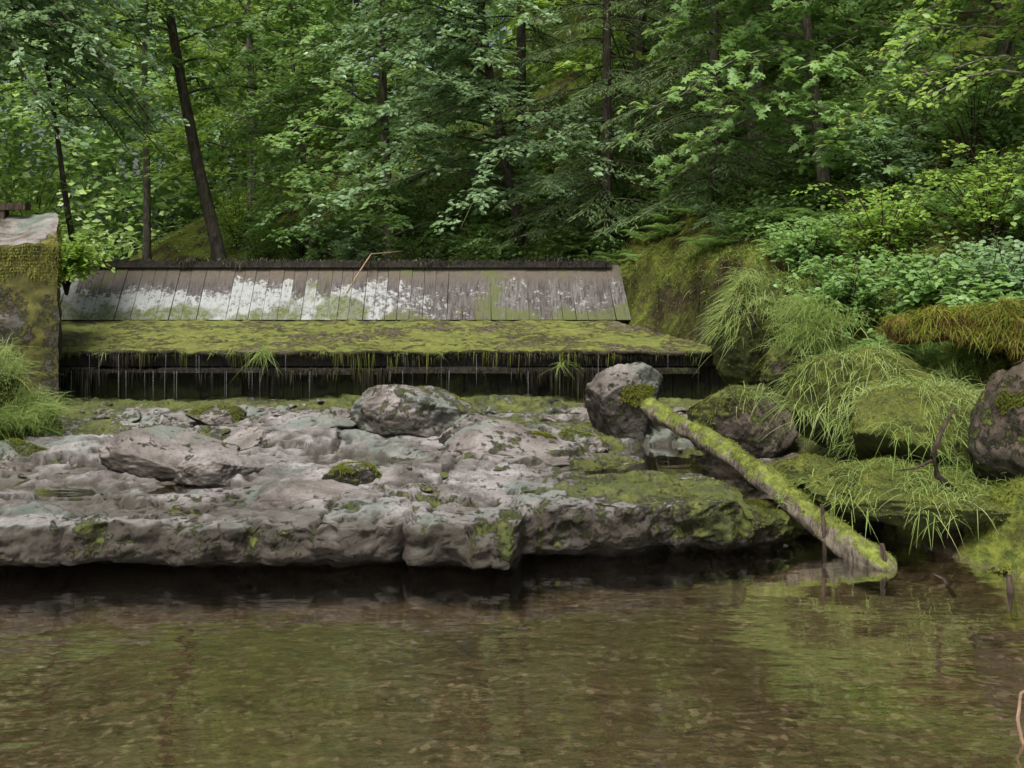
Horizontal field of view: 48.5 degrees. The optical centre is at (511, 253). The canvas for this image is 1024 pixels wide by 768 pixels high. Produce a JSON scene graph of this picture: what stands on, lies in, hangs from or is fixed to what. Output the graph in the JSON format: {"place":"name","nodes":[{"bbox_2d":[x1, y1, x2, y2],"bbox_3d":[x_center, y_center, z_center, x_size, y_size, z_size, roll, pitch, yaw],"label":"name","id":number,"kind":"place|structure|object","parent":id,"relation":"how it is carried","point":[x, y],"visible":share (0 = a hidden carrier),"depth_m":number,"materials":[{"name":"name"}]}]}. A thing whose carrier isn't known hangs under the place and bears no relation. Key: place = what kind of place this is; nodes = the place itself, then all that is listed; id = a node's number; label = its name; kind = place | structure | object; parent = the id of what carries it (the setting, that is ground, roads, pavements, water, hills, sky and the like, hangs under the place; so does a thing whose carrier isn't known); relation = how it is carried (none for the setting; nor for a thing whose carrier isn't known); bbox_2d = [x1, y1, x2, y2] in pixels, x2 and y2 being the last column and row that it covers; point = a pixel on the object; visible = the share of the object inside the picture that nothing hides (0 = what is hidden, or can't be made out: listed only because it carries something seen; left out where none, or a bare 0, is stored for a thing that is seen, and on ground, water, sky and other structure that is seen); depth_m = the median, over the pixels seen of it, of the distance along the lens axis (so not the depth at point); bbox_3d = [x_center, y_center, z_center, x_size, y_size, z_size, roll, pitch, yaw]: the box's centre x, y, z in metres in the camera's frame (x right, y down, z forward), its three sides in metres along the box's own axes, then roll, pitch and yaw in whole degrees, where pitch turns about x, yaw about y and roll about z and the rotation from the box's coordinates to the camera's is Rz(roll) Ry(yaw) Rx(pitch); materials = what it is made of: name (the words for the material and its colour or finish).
{"place":"outdoors","nodes":[
{"label":"outdoors","id":0,"kind":"place"},
{"bbox_2d":[0,0,551,254],"label":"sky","id":1,"kind":"structure","parent":0,"point":[137,172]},
{"bbox_2d":[0,0,1023,767],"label":"ground terrain","id":2,"kind":"structure","parent":0,"point":[436,688],"depth_m":7.51,"materials":[{"name":"green plant"}]},
{"bbox_2d":[0,55,10,88],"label":"beech tree","id":3,"kind":"object","parent":2,"relation":"on","point":[3,85],"visible":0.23,"depth_m":36.77,"materials":[{"name":"green plant"}]},
{"bbox_2d":[0,439,46,470],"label":"boulder","id":4,"kind":"object","parent":2,"relation":"on","point":[9,456],"visible":0.42,"depth_m":11.27,"materials":[{"name":"stone"}]},
{"bbox_2d":[0,366,59,439],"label":"bank grass","id":5,"kind":"structure","parent":2,"relation":"on","point":[20,410],"depth_m":12.48,"materials":[{"name":"green plant"}]},
{"bbox_2d":[0,203,64,406],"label":"concrete abutment","id":6,"kind":"object","parent":2,"relation":"on","point":[31,270],"visible":0.94,"depth_m":14.93,"materials":[{"name":"green concrete"}]},
{"bbox_2d":[0,165,83,240],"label":"flowering bush","id":7,"kind":"object","parent":2,"relation":"on","point":[36,209],"visible":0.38,"depth_m":19.69,"materials":[{"name":"green plant"}]},
{"bbox_2d":[0,332,99,439],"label":"grass clump","id":8,"kind":"object","parent":2,"relation":"on","point":[39,409],"visible":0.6,"depth_m":12.88,"materials":[{"name":"green plant"}]},
{"bbox_2d":[2,0,136,64],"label":"beech tree","id":9,"kind":"object","parent":2,"relation":"on","point":[66,62],"visible":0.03,"depth_m":25.11,"materials":[{"name":"green plant"}]},
{"bbox_2d":[0,0,170,251],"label":"slender tree","id":10,"kind":"object","parent":2,"relation":"on","point":[85,92],"visible":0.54,"depth_m":20.40,"materials":[{"name":"green plant"}]},
{"bbox_2d":[60,228,115,295],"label":"bush","id":11,"kind":"object","parent":2,"relation":"on","point":[83,258],"visible":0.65,"depth_m":17.46,"materials":[{"name":"green plant"}]},
{"bbox_2d":[0,0,189,164],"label":"beech tree","id":12,"kind":"object","parent":2,"relation":"on","point":[17,51],"visible":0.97,"depth_m":18.05,"materials":[{"name":"green plant"}]},
{"bbox_2d":[0,0,231,143],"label":"beech tree","id":13,"kind":"object","parent":2,"relation":"on","point":[136,27],"visible":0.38,"depth_m":22.69,"materials":[{"name":"green plant"}]},
{"bbox_2d":[0,0,286,260],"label":"beech tree","id":14,"kind":"object","parent":2,"relation":"on","point":[146,252],"visible":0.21,"depth_m":32.92,"materials":[{"name":"green plant"}]},
{"bbox_2d":[85,0,318,260],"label":"leaning beech tree","id":15,"kind":"object","parent":2,"relation":"on","point":[182,81],"visible":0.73,"depth_m":24.00,"materials":[{"name":"green plant"}]},
{"bbox_2d":[189,184,280,249],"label":"bush","id":16,"kind":"object","parent":2,"relation":"on","point":[228,216],"visible":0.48,"depth_m":29.72,"materials":[{"name":"green plant"}]},
{"bbox_2d":[117,0,373,248],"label":"beech tree","id":17,"kind":"object","parent":2,"relation":"on","point":[199,47],"visible":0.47,"depth_m":29.85,"materials":[{"name":"green plant"}]},
{"bbox_2d":[218,209,285,259],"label":"bush","id":18,"kind":"object","parent":2,"relation":"on","point":[265,252],"visible":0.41,"depth_m":27.97,"materials":[{"name":"green plant"}]},
{"bbox_2d":[246,217,341,260],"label":"bush","id":19,"kind":"object","parent":2,"relation":"on","point":[300,247],"visible":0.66,"depth_m":26.17,"materials":[{"name":"green plant"}]},
{"bbox_2d":[182,0,410,260],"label":"maple tree","id":20,"kind":"object","parent":2,"relation":"on","point":[298,15],"visible":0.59,"depth_m":25.22,"materials":[{"name":"green plant"}]},
{"bbox_2d":[0,0,599,259],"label":"distant foliage","id":21,"kind":"object","parent":2,"relation":"on","point":[85,192],"depth_m":41.45,"materials":[{"name":"green plant"}]},
{"bbox_2d":[190,0,409,154],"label":"beech tree","id":22,"kind":"object","parent":2,"relation":"on","point":[273,70],"visible":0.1,"depth_m":38.46,"materials":[{"name":"green plant"}]},
{"bbox_2d":[305,221,385,260],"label":"bush","id":23,"kind":"object","parent":2,"relation":"on","point":[349,250],"visible":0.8,"depth_m":24.42,"materials":[{"name":"green plant"}]},
{"bbox_2d":[209,0,514,149],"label":"beech tree","id":24,"kind":"object","parent":2,"relation":"on","point":[331,18],"visible":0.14,"depth_m":33.10,"materials":[{"name":"green plant"}]},
{"bbox_2d":[208,0,528,258],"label":"maple tree","id":25,"kind":"object","parent":2,"relation":"on","point":[388,218],"visible":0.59,"depth_m":23.70,"materials":[{"name":"green plant"}]},
{"bbox_2d":[58,257,721,401],"bbox_3d":[-2.707,1.164,17.131,11.392,2.272,3.658,0,0,0],"label":"wooden weir","id":26,"kind":"object","parent":2,"relation":"on","point":[142,322],"visible":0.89,"depth_m":17.07,"materials":[{"name":"grey wood"}]},
{"bbox_2d":[346,251,399,293],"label":"driftwood twig","id":27,"kind":"object","parent":26,"relation":"on","point":[362,268],"visible":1,"depth_m":18.36,"materials":[{"name":"brown wood"}]},
{"bbox_2d":[5,398,787,547],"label":"loose stones","id":28,"kind":"object","parent":2,"relation":"on","point":[133,416],"visible":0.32,"depth_m":13.88,"materials":[{"name":"grey stone"}]},
{"bbox_2d":[372,226,457,260],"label":"bush","id":29,"kind":"object","parent":2,"relation":"on","point":[409,251],"visible":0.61,"depth_m":23.01,"materials":[{"name":"green plant"}]},
{"bbox_2d":[0,390,884,600],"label":"rock shelf","id":30,"kind":"object","parent":2,"relation":"on","point":[400,518],"visible":0.5,"depth_m":9.47,"materials":[{"name":"stone"}]},
{"bbox_2d":[186,405,247,425],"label":"boulder","id":31,"kind":"object","parent":30,"relation":"on","point":[214,416],"visible":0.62,"depth_m":13.38,"materials":[{"name":"stone"}]},
{"bbox_2d":[173,451,263,486],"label":"boulder","id":32,"kind":"object","parent":30,"relation":"on","point":[220,468],"visible":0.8,"depth_m":10.50,"materials":[{"name":"stone"}]},
{"bbox_2d":[244,479,361,509],"bbox_3d":[-1.795,2.160,9.738,1.307,0.399,0.567,0,0,0],"label":"boulder","id":33,"kind":"object","parent":30,"relation":"on","point":[270,495],"visible":0.32,"depth_m":9.67,"materials":[{"name":"stone"}]},
{"bbox_2d":[310,407,350,422],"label":"boulder","id":34,"kind":"object","parent":30,"relation":"on","point":[332,413],"visible":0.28,"depth_m":13.14,"materials":[{"name":"stone"}]},
{"bbox_2d":[0,445,810,498],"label":"puddle water","id":35,"kind":"structure","parent":30,"relation":"on","point":[672,459],"depth_m":11.20,"materials":[{"name":"liquid"}]},
{"bbox_2d":[98,425,238,481],"bbox_3d":[-3.322,1.974,10.938,1.327,0.577,0.836,0,0,0],"label":"boulder","id":36,"kind":"object","parent":35,"relation":"in","point":[159,452],"visible":0.58,"depth_m":10.80,"materials":[{"name":"stone"}]},
{"bbox_2d":[223,424,277,451],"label":"boulder","id":37,"kind":"object","parent":35,"relation":"in","point":[249,436],"visible":0.38,"depth_m":12.10,"materials":[{"name":"stone"}]},
{"bbox_2d":[322,462,378,485],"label":"boulder","id":38,"kind":"object","parent":35,"relation":"in","point":[363,474],"visible":0.31,"depth_m":10.13,"materials":[{"name":"stone"}]},
{"bbox_2d":[350,384,483,437],"bbox_3d":[-1.107,1.858,13.082,1.421,0.791,1.067,0,0,-38],"label":"boulder","id":39,"kind":"object","parent":30,"relation":"on","point":[386,411],"visible":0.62,"depth_m":12.65,"materials":[{"name":"stone"}]},
{"bbox_2d":[59,393,823,541],"bbox_3d":[-2.361,2.091,12.269,13.308,0.469,7.243,0,0,0],"label":"shelf moss","id":40,"kind":"object","parent":30,"relation":"on","point":[520,462],"visible":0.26,"depth_m":11.53,"materials":[{"name":"green plant"}]},
{"bbox_2d":[558,429,609,452],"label":"boulder","id":41,"kind":"object","parent":40,"relation":"on","point":[591,444],"visible":0.5,"depth_m":12.16,"materials":[{"name":"stone"}]},
{"bbox_2d":[438,412,491,443],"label":"boulder","id":42,"kind":"object","parent":30,"relation":"on","point":[467,420],"visible":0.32,"depth_m":12.21,"materials":[{"name":"stone"}]},
{"bbox_2d":[443,419,570,466],"bbox_3d":[-0.057,2.042,11.712,1.321,0.597,0.907,0,0,0],"label":"boulder","id":43,"kind":"object","parent":30,"relation":"on","point":[501,437],"visible":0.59,"depth_m":11.58,"materials":[{"name":"stone"}]},
{"bbox_2d":[584,362,662,443],"bbox_3d":[1.292,1.765,12.952,0.933,1.056,0.744,0,0,0],"label":"boulder","id":44,"kind":"object","parent":30,"relation":"on","point":[609,414],"visible":0.73,"depth_m":12.68,"materials":[{"name":"stone"}]},
{"bbox_2d":[687,384,798,458],"bbox_3d":[2.536,1.800,12.299,1.049,0.831,1.088,0,0,31],"label":"boulder","id":45,"kind":"object","parent":30,"relation":"on","point":[739,428],"visible":0.66,"depth_m":11.91,"materials":[{"name":"grey stone"}]},
{"bbox_2d":[641,397,897,581],"bbox_3d":[2.191,2.066,10.494,0.282,1.134,3.437,0,0,-28],"label":"fallen log","id":46,"kind":"object","parent":30,"relation":"on","point":[762,477],"visible":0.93,"depth_m":10.02,"materials":[{"name":"green plant"}]},
{"bbox_2d":[293,0,649,118],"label":"beech tree","id":47,"kind":"object","parent":2,"relation":"on","point":[390,75],"visible":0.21,"depth_m":29.30,"materials":[{"name":"green plant"}]},
{"bbox_2d":[291,0,662,247],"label":"maple tree","id":48,"kind":"object","parent":2,"relation":"on","point":[463,86],"visible":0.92,"depth_m":20.80,"materials":[{"name":"green plant"}]},
{"bbox_2d":[330,116,630,264],"bbox_3d":[0.070,-1.189,24.143,5.223,4.244,9.805,0,0,-42],"label":"tree","id":49,"kind":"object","parent":2,"relation":"on","point":[521,203],"depth_m":23.85,"materials":[{"name":"green plant"}]},
{"bbox_2d":[93,261,877,511],"bbox_3d":[-0.282,1.185,14.383,9.845,2.240,4.850,0,0,36],"label":"grass clump","id":50,"kind":"object","parent":2,"relation":"on","point":[804,327],"visible":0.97,"depth_m":12.60,"materials":[{"name":"green plant"}]},
{"bbox_2d":[448,221,537,260],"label":"bush","id":51,"kind":"object","parent":2,"relation":"on","point":[492,247],"visible":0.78,"depth_m":21.74,"materials":[{"name":"green plant"}]},
{"bbox_2d":[373,0,627,196],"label":"spruce tree","id":52,"kind":"object","parent":2,"relation":"on","point":[521,40],"visible":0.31,"depth_m":24.41,"materials":[{"name":"green plant"}]},
{"bbox_2d":[2,263,1023,573],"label":"moss","id":53,"kind":"object","parent":2,"relation":"on","point":[624,393],"visible":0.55,"depth_m":10.52,"materials":[{"name":"green plant"}]},
{"bbox_2d":[379,127,661,260],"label":"undergrowth","id":54,"kind":"object","parent":2,"relation":"on","point":[545,228],"visible":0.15,"depth_m":22.91,"materials":[{"name":"green plant"}]},
{"bbox_2d":[486,0,562,25],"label":"beech tree","id":55,"kind":"object","parent":2,"relation":"on","point":[527,0],"visible":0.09,"depth_m":36.19,"materials":[{"name":"green plant"}]},
{"bbox_2d":[125,0,975,260],"bbox_3d":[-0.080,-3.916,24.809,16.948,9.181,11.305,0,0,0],"label":"undergrowth","id":56,"kind":"object","parent":2,"relation":"on","point":[491,220],"visible":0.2,"depth_m":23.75,"materials":[{"name":"green plant"}]},
{"bbox_2d":[527,220,612,259],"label":"bush","id":57,"kind":"object","parent":2,"relation":"on","point":[561,246],"visible":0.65,"depth_m":20.36,"materials":[{"name":"green plant"}]},
{"bbox_2d":[483,0,732,258],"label":"spruce tree","id":58,"kind":"object","parent":2,"relation":"on","point":[605,183],"visible":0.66,"depth_m":20.22,"materials":[{"name":"green plant"}]},
{"bbox_2d":[482,0,733,78],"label":"spruce tree","id":59,"kind":"object","parent":2,"relation":"on","point":[627,36],"visible":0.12,"depth_m":28.27,"materials":[{"name":"green plant"}]},
{"bbox_2d":[480,0,793,139],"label":"beech tree","id":60,"kind":"object","parent":2,"relation":"on","point":[570,63],"visible":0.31,"depth_m":23.37,"materials":[{"name":"green plant"}]},
{"bbox_2d":[575,0,810,234],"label":"spruce tree","id":61,"kind":"object","parent":2,"relation":"on","point":[714,167],"visible":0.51,"depth_m":18.30,"materials":[{"name":"green plant"}]},
{"bbox_2d":[369,80,1023,282],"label":"ferns","id":62,"kind":"object","parent":2,"relation":"on","point":[660,217],"visible":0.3,"depth_m":19.31,"materials":[{"name":"green plant"}]},
{"bbox_2d":[626,175,816,318],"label":"bank grass","id":63,"kind":"structure","parent":2,"relation":"on","point":[726,251],"depth_m":16.58,"materials":[{"name":"green plant"}]},
{"bbox_2d":[710,263,780,385],"bbox_3d":[3.039,0.968,14.911,0.938,1.700,1.068,0,0,-26],"label":"mossy mound","id":64,"kind":"object","parent":2,"relation":"on","point":[730,375],"visible":0.55,"depth_m":14.51,"materials":[{"name":"green plant"}]},
{"bbox_2d":[622,0,906,160],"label":"ash tree","id":65,"kind":"object","parent":2,"relation":"on","point":[761,69],"visible":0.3,"depth_m":20.77,"materials":[{"name":"green plant"}]},
{"bbox_2d":[616,0,953,209],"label":"maple tree","id":66,"kind":"object","parent":2,"relation":"on","point":[813,104],"visible":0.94,"depth_m":15.70,"materials":[{"name":"green plant"}]},
{"bbox_2d":[760,345,823,401],"bbox_3d":[3.255,1.514,13.264,0.764,0.940,0.994,0,0,17],"label":"boulder","id":67,"kind":"object","parent":2,"relation":"on","point":[779,363],"visible":0.3,"depth_m":12.90,"materials":[{"name":"stone"}]},
{"bbox_2d":[747,213,855,275],"bbox_3d":[3.664,-0.082,14.142,1.194,0.824,1.234,0,0,37],"label":"bush","id":68,"kind":"object","parent":2,"relation":"on","point":[798,247],"visible":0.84,"depth_m":14.06,"materials":[{"name":"green plant"}]},
{"bbox_2d":[622,124,1023,533],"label":"bank moss","id":69,"kind":"object","parent":2,"relation":"on","point":[715,246],"visible":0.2,"depth_m":15.98,"materials":[{"name":"green plant"}]},
{"bbox_2d":[773,253,913,340],"bbox_3d":[3.836,0.501,13.238,1.301,1.020,1.676,0,0,-16],"label":"bush","id":70,"kind":"object","parent":2,"relation":"on","point":[850,296],"visible":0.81,"depth_m":13.14,"materials":[{"name":"green plant"}]},
{"bbox_2d":[685,257,1004,552],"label":"mound grass","id":71,"kind":"structure","parent":2,"relation":"on","point":[902,384],"depth_m":10.71,"materials":[{"name":"green plant"}]},
{"bbox_2d":[681,24,1023,336],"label":"undergrowth","id":72,"kind":"object","parent":2,"relation":"on","point":[760,179],"visible":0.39,"depth_m":16.18,"materials":[{"name":"green plant"}]},
{"bbox_2d":[722,0,992,123],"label":"ash tree","id":73,"kind":"object","parent":2,"relation":"on","point":[882,18],"visible":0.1,"depth_m":21.07,"materials":[{"name":"green plant"}]},
{"bbox_2d":[785,346,938,458],"bbox_3d":[3.543,1.560,11.396,1.665,1.267,1.130,0,0,0],"label":"mossy mound","id":74,"kind":"object","parent":2,"relation":"on","point":[815,434],"visible":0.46,"depth_m":11.16,"materials":[{"name":"green plant"}]},
{"bbox_2d":[860,0,878,18],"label":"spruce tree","id":75,"kind":"object","parent":2,"relation":"on","point":[867,11],"depth_m":23.33,"materials":[{"name":"green plant"}]},
{"bbox_2d":[790,179,958,265],"bbox_3d":[4.505,-0.296,13.964,1.866,1.211,1.514,0,0,38],"label":"bush","id":76,"kind":"object","parent":2,"relation":"on","point":[901,223],"visible":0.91,"depth_m":13.73,"materials":[{"name":"green plant"}]},
{"bbox_2d":[816,113,940,205],"bbox_3d":[4.830,-1.188,14.949,1.565,1.460,1.484,0,0,0],"label":"bush","id":77,"kind":"object","parent":2,"relation":"on","point":[884,179],"visible":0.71,"depth_m":14.74,"materials":[{"name":"green plant"}]},
{"bbox_2d":[776,135,1023,485],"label":"bank grass","id":78,"kind":"structure","parent":2,"relation":"on","point":[1003,237],"depth_m":13.52,"materials":[{"name":"green plant"}]},
{"bbox_2d":[806,296,997,461],"bbox_3d":[3.995,1.442,11.584,2.268,1.953,3.110,0,0,0],"label":"grass clump","id":79,"kind":"object","parent":2,"relation":"on","point":[947,361],"visible":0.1,"depth_m":11.66,"materials":[{"name":"green plant"}]},
{"bbox_2d":[850,331,954,371],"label":"bush","id":80,"kind":"object","parent":2,"relation":"on","point":[862,345],"visible":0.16,"depth_m":12.02,"materials":[{"name":"green plant"}]},
{"bbox_2d":[804,456,1013,531],"bbox_3d":[3.647,2.070,9.853,2.142,0.477,1.363,0,0,0],"label":"mossy ledge","id":81,"kind":"object","parent":2,"relation":"on","point":[898,507],"visible":0.57,"depth_m":9.46,"materials":[{"name":"green plant"}]},
{"bbox_2d":[897,407,956,491],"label":"dead branch","id":82,"kind":"object","parent":81,"relation":"on","point":[939,477],"visible":0.97,"depth_m":9.47,"materials":[{"name":"brown wood"}]},
{"bbox_2d":[794,0,1023,106],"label":"beech tree","id":83,"kind":"object","parent":2,"relation":"on","point":[1007,45],"visible":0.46,"depth_m":16.66,"materials":[{"name":"green plant"}]},
{"bbox_2d":[852,383,978,464],"bbox_3d":[3.945,1.769,10.715,1.733,1.068,1.362,0,0,0],"label":"mossy mound","id":84,"kind":"object","parent":2,"relation":"on","point":[866,443],"visible":0.48,"depth_m":10.26,"materials":[{"name":"green plant"}]},
{"bbox_2d":[833,0,1023,150],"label":"beech tree","id":85,"kind":"object","parent":2,"relation":"on","point":[999,70],"visible":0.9,"depth_m":13.62,"materials":[{"name":"green plant"}]},
{"bbox_2d":[857,0,1023,40],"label":"beech tree","id":86,"kind":"object","parent":2,"relation":"on","point":[874,7],"visible":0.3,"depth_m":21.22,"materials":[{"name":"green plant"}]},
{"bbox_2d":[869,247,1018,313],"bbox_3d":[4.723,0.406,12.564,1.564,0.977,1.643,0,0,0],"label":"bush","id":87,"kind":"object","parent":2,"relation":"on","point":[924,279],"visible":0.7,"depth_m":12.33,"materials":[{"name":"green plant"}]},
{"bbox_2d":[870,294,1023,365],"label":"mossy trunk","id":88,"kind":"object","parent":2,"relation":"on","point":[997,327],"visible":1,"depth_m":11.19,"materials":[{"name":"green plant"}]},
{"bbox_2d":[894,49,1023,166],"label":"bush","id":89,"kind":"object","parent":2,"relation":"on","point":[988,122],"visible":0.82,"depth_m":14.63,"materials":[{"name":"green plant"}]},
{"bbox_2d":[905,140,1023,251],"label":"bush","id":90,"kind":"object","parent":2,"relation":"on","point":[990,213],"visible":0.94,"depth_m":13.23,"materials":[{"name":"green plant"}]},
{"bbox_2d":[928,234,1023,302],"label":"bush","id":91,"kind":"object","parent":2,"relation":"on","point":[1017,269],"visible":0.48,"depth_m":12.12,"materials":[{"name":"green plant"}]},
{"bbox_2d":[930,278,1023,348],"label":"bush","id":92,"kind":"object","parent":2,"relation":"on","point":[983,294],"visible":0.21,"depth_m":11.76,"materials":[{"name":"green plant"}]},
{"bbox_2d":[967,362,1023,481],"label":"boulder","id":93,"kind":"object","parent":2,"relation":"on","point":[995,445],"visible":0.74,"depth_m":9.59,"materials":[{"name":"grey stone"}]},
{"bbox_2d":[991,567,1009,572],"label":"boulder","id":94,"kind":"object","parent":2,"relation":"on","point":[993,569],"visible":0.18,"depth_m":8.92,"materials":[{"name":"green plant"}]},
{"bbox_2d":[997,141,1023,225],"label":"bush","id":95,"kind":"object","parent":2,"relation":"on","point":[1017,192],"visible":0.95,"depth_m":12.72,"materials":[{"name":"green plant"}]},
{"bbox_2d":[0,533,1023,675],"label":"pool water","id":96,"kind":"structure","parent":0,"point":[777,571],"depth_m":8.50,"materials":[{"name":"brown liquid"}]},
{"bbox_2d":[743,453,843,485],"bbox_3d":[2.803,2.210,11.005,1.458,0.594,1.592,0,0,41],"label":"boulder","id":97,"kind":"object","parent":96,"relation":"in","point":[807,467],"visible":0.21,"depth_m":10.60,"materials":[{"name":"green plant"}]},
{"bbox_2d":[820,504,886,587],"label":"dead branch","id":98,"kind":"object","parent":96,"relation":"in","point":[881,546],"visible":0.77,"depth_m":9.45,"materials":[{"name":"brown wood"}]},
{"bbox_2d":[933,573,1015,615],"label":"dead branch","id":99,"kind":"object","parent":96,"relation":"in","point":[1009,586],"visible":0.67,"depth_m":8.39,"materials":[{"name":"brown wood"}]},
{"bbox_2d":[1016,690,1023,755],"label":"pale stick","id":100,"kind":"object","parent":96,"relation":"in","point":[1018,724],"visible":1,"depth_m":5.84,"materials":[{"name":"beige wood"}]}
]}

